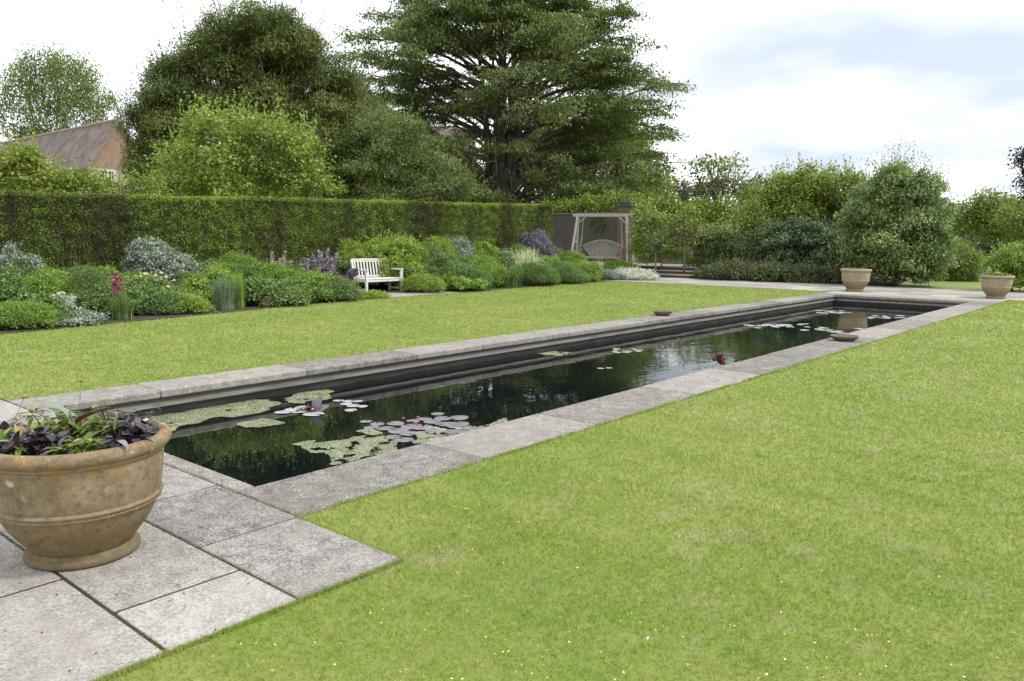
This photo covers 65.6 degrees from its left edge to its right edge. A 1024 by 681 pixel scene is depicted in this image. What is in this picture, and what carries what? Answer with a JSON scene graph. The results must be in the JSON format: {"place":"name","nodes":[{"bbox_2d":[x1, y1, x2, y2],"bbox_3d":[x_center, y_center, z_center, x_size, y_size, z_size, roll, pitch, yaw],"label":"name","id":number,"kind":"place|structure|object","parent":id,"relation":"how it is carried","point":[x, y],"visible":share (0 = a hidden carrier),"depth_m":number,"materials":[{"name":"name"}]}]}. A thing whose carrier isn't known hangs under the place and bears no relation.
{"place":"outdoors","nodes":[
{"label":"outdoors","id":0,"kind":"place"},
{"bbox_2d":[0,118,132,194],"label":"brick barn","id":1,"kind":"structure","parent":0,"point":[95,143],"depth_m":80.45,"materials":[{"name":"brick"}]},
{"bbox_2d":[0,399,398,680],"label":"paving","id":2,"kind":"structure","parent":0,"point":[78,629],"depth_m":3.66,"materials":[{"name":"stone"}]},
{"bbox_2d":[0,416,171,570],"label":"terracotta pot","id":3,"kind":"object","parent":2,"relation":"on","point":[66,512],"visible":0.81,"depth_m":3.68,"materials":[{"name":"ceramic"}]},
{"bbox_2d":[0,424,31,454],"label":"green leaf plant","id":4,"kind":"object","parent":3,"relation":"in","point":[18,450],"visible":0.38,"depth_m":3.72,"materials":[{"name":"plant"}]},
{"bbox_2d":[0,425,75,455],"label":"purple leaf plant","id":5,"kind":"object","parent":3,"relation":"in","point":[38,439],"visible":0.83,"depth_m":3.67,"materials":[{"name":"plant"}]},
{"bbox_2d":[16,405,87,450],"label":"green leaf plant","id":6,"kind":"object","parent":3,"relation":"on","point":[60,417],"visible":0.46,"depth_m":3.92,"materials":[{"name":"plant"}]},
{"bbox_2d":[44,430,108,468],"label":"green leaf plant","id":7,"kind":"object","parent":3,"relation":"in","point":[81,447],"visible":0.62,"depth_m":3.68,"materials":[{"name":"plant"}]},
{"bbox_2d":[49,413,111,447],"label":"green leaf plant","id":8,"kind":"object","parent":3,"relation":"in","point":[78,425],"visible":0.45,"depth_m":3.88,"materials":[{"name":"plant"}]},
{"bbox_2d":[44,402,118,436],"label":"canna plant","id":9,"kind":"object","parent":3,"relation":"on","point":[67,412],"visible":0.79,"depth_m":3.91,"materials":[{"name":"green plant"}]},
{"bbox_2d":[73,401,132,443],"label":"green leaf plant","id":10,"kind":"object","parent":3,"relation":"on","point":[98,425],"visible":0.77,"depth_m":3.89,"materials":[{"name":"plant"}]},
{"bbox_2d":[101,415,156,449],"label":"purple leaf plant","id":11,"kind":"object","parent":3,"relation":"in","point":[131,433],"visible":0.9,"depth_m":3.84,"materials":[{"name":"plant"}]},
{"bbox_2d":[106,407,166,435],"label":"purple leaf plant","id":12,"kind":"object","parent":3,"relation":"on","point":[142,417],"visible":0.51,"depth_m":4.07,"materials":[{"name":"plant"}]},
{"bbox_2d":[0,280,607,333],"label":"flower bed soil","id":13,"kind":"structure","parent":0,"point":[147,316],"depth_m":16.48,"materials":[{"name":"soil"}]},
{"bbox_2d":[0,271,37,305],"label":"leafy perennial","id":14,"kind":"object","parent":13,"relation":"on","point":[8,290],"visible":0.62,"depth_m":14.55,"materials":[{"name":"green plant"}]},
{"bbox_2d":[0,240,45,289],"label":"silver shrub","id":15,"kind":"object","parent":13,"relation":"on","point":[7,258],"visible":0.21,"depth_m":16.18,"materials":[{"name":"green plant"}]},
{"bbox_2d":[0,256,46,292],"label":"leafy perennial","id":16,"kind":"object","parent":13,"relation":"on","point":[29,269],"visible":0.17,"depth_m":15.86,"materials":[{"name":"green plant"}]},
{"bbox_2d":[0,298,64,328],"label":"leafy perennial","id":17,"kind":"object","parent":13,"relation":"on","point":[10,310],"visible":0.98,"depth_m":13.31,"materials":[{"name":"green plant"}]},
{"bbox_2d":[15,290,73,326],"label":"leafy perennial","id":18,"kind":"object","parent":13,"relation":"on","point":[42,298],"visible":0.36,"depth_m":13.85,"materials":[{"name":"green plant"}]},
{"bbox_2d":[18,265,79,308],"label":"leafy perennial","id":19,"kind":"object","parent":13,"relation":"on","point":[45,280],"visible":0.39,"depth_m":15.31,"materials":[{"name":"green plant"}]},
{"bbox_2d":[39,307,109,327],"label":"silver foliage plant","id":20,"kind":"object","parent":13,"relation":"on","point":[80,316],"visible":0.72,"depth_m":14.03,"materials":[{"name":"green plant"}]},
{"bbox_2d":[50,265,109,310],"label":"leafy perennial","id":21,"kind":"object","parent":13,"relation":"on","point":[93,275],"visible":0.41,"depth_m":15.75,"materials":[{"name":"green plant"}]},
{"bbox_2d":[77,277,143,315],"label":"leafy perennial","id":22,"kind":"object","parent":13,"relation":"on","point":[105,289],"visible":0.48,"depth_m":15.43,"materials":[{"name":"green plant"}]},
{"bbox_2d":[97,272,144,319],"bbox_3d":[-7.388,-0.822,15.020,0.907,0.946,1.026,-2,8,-18],"label":"gladiolus","id":23,"kind":"object","parent":13,"relation":"on","point":[123,310],"visible":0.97,"depth_m":14.92,"materials":[{"name":"green plant"}]},
{"bbox_2d":[99,271,197,312],"bbox_3d":[-7.701,-1.019,16.515,2.042,0.856,2.082,1,7,5],"label":"rose bush","id":24,"kind":"object","parent":13,"relation":"on","point":[144,287],"visible":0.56,"depth_m":16.19,"materials":[{"name":"green plant"}]},
{"bbox_2d":[119,235,198,284],"bbox_3d":[-8.186,-1.647,18.437,1.946,1.594,1.927,-2,8,-21],"label":"silver shrub","id":25,"kind":"object","parent":13,"relation":"on","point":[157,256],"visible":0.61,"depth_m":18.04,"materials":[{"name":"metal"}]},
{"bbox_2d":[136,289,190,315],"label":"leafy perennial","id":26,"kind":"object","parent":13,"relation":"on","point":[172,297],"visible":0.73,"depth_m":15.84,"materials":[{"name":"green plant"}]},
{"bbox_2d":[158,292,216,313],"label":"leafy perennial","id":27,"kind":"object","parent":13,"relation":"on","point":[195,303],"visible":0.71,"depth_m":16.18,"materials":[{"name":"green plant"}]},
{"bbox_2d":[172,273,217,305],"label":"leafy perennial","id":28,"kind":"object","parent":13,"relation":"on","point":[201,282],"visible":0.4,"depth_m":17.55,"materials":[{"name":"green plant"}]},
{"bbox_2d":[203,274,242,310],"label":"grassy clump","id":29,"kind":"object","parent":13,"relation":"on","point":[224,297],"visible":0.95,"depth_m":16.95,"materials":[{"name":"green plant"}]},
{"bbox_2d":[201,267,251,303],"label":"leafy perennial","id":30,"kind":"object","parent":13,"relation":"on","point":[215,274],"visible":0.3,"depth_m":18.00,"materials":[{"name":"green plant"}]},
{"bbox_2d":[212,250,257,278],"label":"leafy perennial","id":31,"kind":"object","parent":13,"relation":"on","point":[231,259],"visible":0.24,"depth_m":19.90,"materials":[{"name":"green plant"}]},
{"bbox_2d":[231,275,278,305],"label":"leafy perennial","id":32,"kind":"object","parent":13,"relation":"on","point":[253,285],"visible":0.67,"depth_m":17.95,"materials":[{"name":"green plant"}]},
{"bbox_2d":[245,260,303,297],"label":"leafy perennial","id":33,"kind":"object","parent":13,"relation":"on","point":[275,271],"visible":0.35,"depth_m":19.41,"materials":[{"name":"green plant"}]},
{"bbox_2d":[0,186,554,287],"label":"hedge","id":34,"kind":"object","parent":13,"relation":"on","point":[59,229],"visible":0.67,"depth_m":21.20,"materials":[{"name":"green plant"}]},
{"bbox_2d":[251,274,317,306],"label":"geranium","id":35,"kind":"object","parent":13,"relation":"on","point":[289,290],"visible":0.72,"depth_m":18.27,"materials":[{"name":"green plant"}]},
{"bbox_2d":[292,263,347,301],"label":"leafy perennial","id":36,"kind":"object","parent":13,"relation":"on","point":[311,276],"visible":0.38,"depth_m":19.33,"materials":[{"name":"green plant"}]},
{"bbox_2d":[308,248,337,275],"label":"lilac haze plant","id":37,"kind":"object","parent":13,"relation":"on","point":[321,262],"visible":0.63,"depth_m":21.60,"materials":[{"name":"purple plant"}]},
{"bbox_2d":[301,272,365,302],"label":"geranium","id":38,"kind":"object","parent":13,"relation":"on","point":[350,289],"visible":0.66,"depth_m":19.47,"materials":[{"name":"green plant"}]},
{"bbox_2d":[338,237,381,286],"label":"leafy perennial","id":39,"kind":"object","parent":13,"relation":"on","point":[353,253],"visible":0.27,"depth_m":23.19,"materials":[{"name":"green plant"}]},
{"bbox_2d":[339,222,428,288],"bbox_3d":[-3.983,-2.585,24.021,3.267,2.087,3.036,-2,8,-21],"label":"golden shrub","id":40,"kind":"object","parent":13,"relation":"on","point":[381,248],"visible":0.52,"depth_m":23.34,"materials":[{"name":"green plant"}]},
{"bbox_2d":[421,234,459,262],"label":"leafy perennial","id":41,"kind":"object","parent":13,"relation":"on","point":[444,244],"visible":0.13,"depth_m":25.71,"materials":[{"name":"green plant"}]},
{"bbox_2d":[418,251,477,284],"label":"leafy perennial","id":42,"kind":"object","parent":13,"relation":"on","point":[447,260],"visible":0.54,"depth_m":23.84,"materials":[{"name":"green plant"}]},
{"bbox_2d":[445,230,476,264],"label":"silver shrub","id":43,"kind":"object","parent":13,"relation":"on","point":[465,248],"visible":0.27,"depth_m":26.40,"materials":[{"name":"green plant"}]},
{"bbox_2d":[435,268,488,289],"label":"leafy perennial","id":44,"kind":"object","parent":13,"relation":"on","point":[459,283],"visible":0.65,"depth_m":23.37,"materials":[{"name":"green plant"}]},
{"bbox_2d":[459,239,504,263],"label":"leafy perennial","id":45,"kind":"object","parent":13,"relation":"on","point":[484,246],"visible":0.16,"depth_m":27.12,"materials":[{"name":"green plant"}]},
{"bbox_2d":[464,252,508,285],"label":"leafy perennial","id":46,"kind":"object","parent":13,"relation":"on","point":[481,263],"visible":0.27,"depth_m":25.58,"materials":[{"name":"green plant"}]},
{"bbox_2d":[491,261,531,287],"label":"day lily","id":47,"kind":"object","parent":13,"relation":"on","point":[512,278],"visible":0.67,"depth_m":25.57,"materials":[{"name":"green plant"}]},
{"bbox_2d":[509,245,548,283],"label":"striped grass","id":48,"kind":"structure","parent":13,"relation":"on","point":[526,256],"depth_m":27.54,"materials":[{"name":"green plant"}]},
{"bbox_2d":[514,227,559,259],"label":"smoke bush","id":49,"kind":"object","parent":13,"relation":"on","point":[532,240],"visible":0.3,"depth_m":29.56,"materials":[{"name":"purple plant"}]},
{"bbox_2d":[517,259,561,284],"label":"leafy perennial","id":50,"kind":"object","parent":13,"relation":"on","point":[543,274],"visible":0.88,"depth_m":26.47,"materials":[{"name":"green plant"}]},
{"bbox_2d":[548,261,591,282],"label":"leafy perennial","id":51,"kind":"object","parent":13,"relation":"on","point":[564,269],"visible":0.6,"depth_m":27.78,"materials":[{"name":"green plant"}]},
{"bbox_2d":[564,259,602,280],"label":"leafy perennial","id":52,"kind":"object","parent":13,"relation":"on","point":[593,268],"visible":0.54,"depth_m":29.09,"materials":[{"name":"green plant"}]},
{"bbox_2d":[360,288,458,298],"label":"bench paving","id":53,"kind":"structure","parent":0,"point":[415,292],"depth_m":22.75,"materials":[{"name":"stone"}]},
{"bbox_2d":[350,258,405,291],"bbox_3d":[-3.789,-1.835,22.512,0.807,0.963,1.380,7,10,40],"label":"garden bench","id":54,"kind":"object","parent":53,"relation":"on","point":[375,278],"visible":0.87,"depth_m":22.60,"materials":[{"name":"white paint"}]},
{"bbox_2d":[395,272,448,292],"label":"leafy perennial","id":55,"kind":"object","parent":53,"relation":"on","point":[431,281],"visible":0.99,"depth_m":22.59,"materials":[{"name":"green plant"}]},
{"bbox_2d":[0,281,824,400],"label":"lawn","id":56,"kind":"structure","parent":0,"point":[243,346],"depth_m":13.08,"materials":[{"name":"plant"}]},
{"bbox_2d":[0,243,1023,561],"bbox_3d":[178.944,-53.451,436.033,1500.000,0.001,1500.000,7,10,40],"label":"ground","id":57,"kind":"structure","parent":0,"point":[962,285],"depth_m":28.57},
{"bbox_2d":[0,36,122,141],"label":"birch tree","id":58,"kind":"object","parent":57,"relation":"on","point":[56,69],"visible":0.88,"depth_m":125.22,"materials":[{"name":"green plant"}]},
{"bbox_2d":[0,130,129,195],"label":"hazel shrub","id":59,"kind":"object","parent":57,"relation":"on","point":[22,167],"visible":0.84,"depth_m":23.43,"materials":[{"name":"green plant"}]},
{"bbox_2d":[97,164,174,197],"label":"hazel shrub","id":60,"kind":"object","parent":57,"relation":"on","point":[158,185],"visible":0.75,"depth_m":24.00,"materials":[{"name":"green plant"}]},
{"bbox_2d":[102,35,200,195],"bbox_3d":[-17.172,-9.047,38.599,4.424,11.375,3.210,-2,8,-15],"label":"yew tree","id":61,"kind":"object","parent":57,"relation":"on","point":[131,112],"visible":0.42,"depth_m":37.79,"materials":[{"name":"green plant"}]},
{"bbox_2d":[131,86,348,199],"bbox_3d":[-10.126,-5.851,29.466,7.154,7.486,6.566,7,10,40],"label":"maple tree","id":62,"kind":"object","parent":57,"relation":"on","point":[184,175],"visible":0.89,"depth_m":27.99,"materials":[{"name":"green plant"}]},
{"bbox_2d":[114,0,415,201],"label":"yew tree","id":63,"kind":"object","parent":57,"relation":"on","point":[265,56],"visible":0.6,"depth_m":37.82,"materials":[{"name":"green plant"}]},
{"bbox_2d":[301,94,494,202],"bbox_3d":[-6.053,-7.820,40.500,8.628,8.620,8.706,7,10,40],"label":"yew tree","id":64,"kind":"object","parent":57,"relation":"on","point":[390,183],"visible":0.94,"depth_m":38.19,"materials":[{"name":"green plant"}]},
{"bbox_2d":[9,293,999,516],"bbox_3d":[4.096,-0.190,14.312,4.727,0.083,21.882,7,10,40],"label":"pool coping","id":65,"kind":"object","parent":57,"relation":"on","point":[306,492],"visible":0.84,"depth_m":7.97,"materials":[{"name":"stone"}]},
{"bbox_2d":[61,297,958,416],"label":"pool wall","id":66,"kind":"structure","parent":57,"relation":"in","point":[180,403],"depth_m":11.00,"materials":[{"name":"stone"}]},
{"bbox_2d":[327,0,707,223],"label":"spreading conifer","id":67,"kind":"object","parent":57,"relation":"on","point":[534,36],"visible":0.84,"depth_m":53.88,"materials":[{"name":"green plant"}]},
{"bbox_2d":[538,188,655,213],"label":"box shrub","id":68,"kind":"object","parent":57,"relation":"on","point":[616,198],"visible":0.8,"depth_m":45.93,"materials":[{"name":"green plant"}]},
{"bbox_2d":[518,106,678,207],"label":"lime tree","id":69,"kind":"object","parent":57,"relation":"on","point":[655,180],"visible":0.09,"depth_m":71.68,"materials":[{"name":"green plant"}]},
{"bbox_2d":[587,261,707,273],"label":"terrace","id":70,"kind":"structure","parent":57,"relation":"on","point":[659,264],"depth_m":35.71,"materials":[{"name":"stone"}]},
{"bbox_2d":[548,212,617,261],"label":"brick wall","id":71,"kind":"structure","parent":70,"relation":"on","point":[563,225],"depth_m":40.00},
{"bbox_2d":[571,214,632,263],"bbox_3d":[3.897,-4.385,34.533,2.593,2.218,1.322,3,8,18],"label":"swing seat","id":72,"kind":"object","parent":70,"relation":"on","point":[605,252],"visible":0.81,"depth_m":34.66,"materials":[{"name":"grey wood"}]},
{"bbox_2d":[616,201,634,262],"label":"brick pier","id":73,"kind":"structure","parent":70,"relation":"on","point":[624,211],"depth_m":36.63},
{"bbox_2d":[625,233,704,269],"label":"garden perennials","id":74,"kind":"object","parent":70,"relation":"on","point":[640,251],"visible":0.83,"depth_m":33.60,"materials":[{"name":"green plant"}]},
{"bbox_2d":[617,188,709,249],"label":"fig tree","id":75,"kind":"object","parent":57,"relation":"on","point":[662,203],"visible":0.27,"depth_m":52.75,"materials":[{"name":"green plant"}]},
{"bbox_2d":[641,265,701,277],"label":"steps","id":76,"kind":"structure","parent":57,"relation":"on","point":[672,271],"depth_m":33.12,"materials":[{"name":"stone"}]},
{"bbox_2d":[622,200,742,272],"bbox_3d":[7.006,-4.107,32.895,4.861,3.405,2.078,3,8,17],"label":"climbing shrub","id":77,"kind":"object","parent":57,"relation":"on","point":[670,239],"visible":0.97,"depth_m":32.74,"materials":[{"name":"green plant"}]},
{"bbox_2d":[686,192,746,225],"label":"fig tree","id":78,"kind":"object","parent":57,"relation":"on","point":[715,216],"visible":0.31,"depth_m":53.11,"materials":[{"name":"green plant"}]},
{"bbox_2d":[672,170,763,212],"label":"tree","id":79,"kind":"object","parent":57,"relation":"on","point":[713,186],"visible":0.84,"depth_m":56.74,"materials":[{"name":"green plant"}]},
{"bbox_2d":[685,151,755,222],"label":"tree","id":80,"kind":"object","parent":57,"relation":"on","point":[712,162],"visible":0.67,"depth_m":62.60,"materials":[{"name":"green plant"}]},
{"bbox_2d":[650,225,847,271],"bbox_3d":[10.466,-4.095,36.066,9.500,2.220,0.420,7,10,40],"label":"hedge","id":81,"kind":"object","parent":57,"relation":"on","point":[681,262],"depth_m":37.16,"materials":[{"name":"plant"}]},
{"bbox_2d":[730,151,874,230],"bbox_3d":[13.282,-5.563,35.875,6.493,5.623,7.142,7,10,40],"label":"crab apple tree","id":82,"kind":"object","parent":57,"relation":"on","point":[815,190],"visible":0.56,"depth_m":33.98,"materials":[{"name":"green plant"}]},
{"bbox_2d":[933,240,988,281],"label":"box shrub","id":83,"kind":"object","parent":57,"relation":"on","point":[971,263],"visible":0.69,"depth_m":32.03,"materials":[{"name":"green plant"}]},
{"bbox_2d":[952,233,1009,271],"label":"undergrowth shrub","id":84,"kind":"object","parent":57,"relation":"on","point":[983,247],"visible":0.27,"depth_m":39.22,"materials":[{"name":"green plant"}]},
{"bbox_2d":[943,186,1023,269],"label":"woodland tree","id":85,"kind":"object","parent":57,"relation":"on","point":[975,213],"visible":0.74,"depth_m":42.37,"materials":[{"name":"green plant"}]},
{"bbox_2d":[978,238,1023,290],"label":"peony bush","id":86,"kind":"object","parent":57,"relation":"on","point":[1009,258],"visible":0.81,"depth_m":25.51,"materials":[{"name":"green plant"}]},
{"bbox_2d":[987,197,1023,248],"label":"woodland tree","id":87,"kind":"object","parent":57,"relation":"on","point":[1017,225],"visible":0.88,"depth_m":37.66,"materials":[{"name":"green plant"}]},
{"bbox_2d":[1006,146,1023,204],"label":"copper tree","id":88,"kind":"object","parent":57,"relation":"on","point":[1020,159],"visible":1,"depth_m":34.78,"materials":[{"name":"purple plant"}]},
{"bbox_2d":[0,0,1023,242],"label":"sky","id":89,"kind":"structure","parent":0,"point":[774,80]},
{"bbox_2d":[0,281,1023,680],"bbox_3d":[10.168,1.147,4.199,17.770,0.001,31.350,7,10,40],"label":"lawn","id":90,"kind":"structure","parent":0,"point":[442,664],"depth_m":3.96,"materials":[{"name":"plant"}]},
{"bbox_2d":[213,447,1014,679],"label":"fallen petals","id":91,"kind":"object","parent":90,"relation":"on","point":[640,622],"visible":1,"depth_m":3.20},
{"bbox_2d":[146,303,939,486],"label":"pool water","id":92,"kind":"structure","parent":0,"point":[495,387],"depth_m":9.68,"materials":[{"name":"black liquid"}]},
{"bbox_2d":[149,399,279,430],"bbox_3d":[-3.117,0.768,8.144,0.741,0.020,1.768,7,10,40],"label":"algae mat","id":93,"kind":"object","parent":92,"relation":"on","point":[253,405],"visible":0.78,"depth_m":8.28,"materials":[{"name":"plant"}]},
{"bbox_2d":[284,389,334,403],"bbox_3d":[-2.317,0.645,9.156,0.564,0.018,0.762,7,10,40],"label":"algae mat","id":94,"kind":"object","parent":92,"relation":"on","point":[326,395],"visible":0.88,"depth_m":9.15,"materials":[{"name":"plant"}]},
{"bbox_2d":[293,435,398,464],"bbox_3d":[-1.379,0.931,6.993,0.841,0.018,0.858,-5,9,-37],"label":"algae mat","id":95,"kind":"object","parent":92,"relation":"on","point":[329,444],"visible":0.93,"depth_m":6.97,"materials":[{"name":"plant"}]},
{"bbox_2d":[695,278,907,286],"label":"shrub bed soil","id":96,"kind":"object","parent":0,"point":[880,283],"visible":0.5,"depth_m":29.58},
{"bbox_2d":[688,231,752,266],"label":"evergreen shrub","id":97,"kind":"object","parent":96,"relation":"on","point":[727,246],"visible":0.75,"depth_m":32.19,"materials":[{"name":"green plant"}]},
{"bbox_2d":[689,249,760,280],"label":"juniper shrub","id":98,"kind":"object","parent":96,"relation":"on","point":[732,270],"visible":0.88,"depth_m":30.90,"materials":[{"name":"green plant"}]},
{"bbox_2d":[725,193,778,261],"bbox_3d":[10.006,-4.391,33.802,2.338,3.781,1.986,7,10,40],"label":"climbing shrub","id":99,"kind":"object","parent":96,"relation":"on","point":[754,220],"visible":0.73,"depth_m":33.46,"materials":[{"name":"green plant"}]},
{"bbox_2d":[740,252,813,282],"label":"juniper shrub","id":100,"kind":"object","parent":96,"relation":"on","point":[773,272],"visible":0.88,"depth_m":29.98,"materials":[{"name":"green plant"}]},
{"bbox_2d":[744,210,853,268],"bbox_3d":[11.909,-3.828,32.727,4.845,2.970,5.173,7,10,40],"label":"holly bush","id":101,"kind":"object","parent":96,"relation":"on","point":[800,239],"visible":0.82,"depth_m":31.30,"materials":[{"name":"green plant"}]},
{"bbox_2d":[779,255,843,282],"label":"juniper shrub","id":102,"kind":"object","parent":96,"relation":"on","point":[819,273],"visible":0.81,"depth_m":29.68,"materials":[{"name":"green plant"}]},
{"bbox_2d":[826,129,970,286],"bbox_3d":[14.427,-4.811,29.830,4.784,5.701,7.982,3,8,20],"label":"pittosporum shrub","id":103,"kind":"object","parent":96,"relation":"on","point":[873,241],"visible":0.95,"depth_m":27.76,"materials":[{"name":"green plant"}]},
{"bbox_2d":[600,277,1023,301],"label":"path","id":104,"kind":"structure","parent":0,"point":[931,293],"depth_m":26.03,"materials":[{"name":"stone"}]},
{"bbox_2d":[611,267,660,279],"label":"silver foliage plant","id":105,"kind":"object","parent":104,"relation":"on","point":[632,273],"visible":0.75,"depth_m":30.62,"materials":[{"name":"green plant"}]},
{"bbox_2d":[840,268,871,290],"bbox_3d":[10.766,-1.897,24.904,0.924,0.691,0.924,7,10,40],"label":"terracotta pot","id":106,"kind":"object","parent":104,"relation":"on","point":[853,279],"visible":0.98,"depth_m":24.60,"materials":[{"name":"ceramic"}]},
{"bbox_2d":[980,275,1014,298],"bbox_3d":[13.574,-1.507,22.262,0.847,0.637,0.847,7,10,40],"label":"terracotta pot","id":107,"kind":"object","parent":104,"relation":"on","point":[997,287],"visible":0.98,"depth_m":22.00,"materials":[{"name":"ceramic"}]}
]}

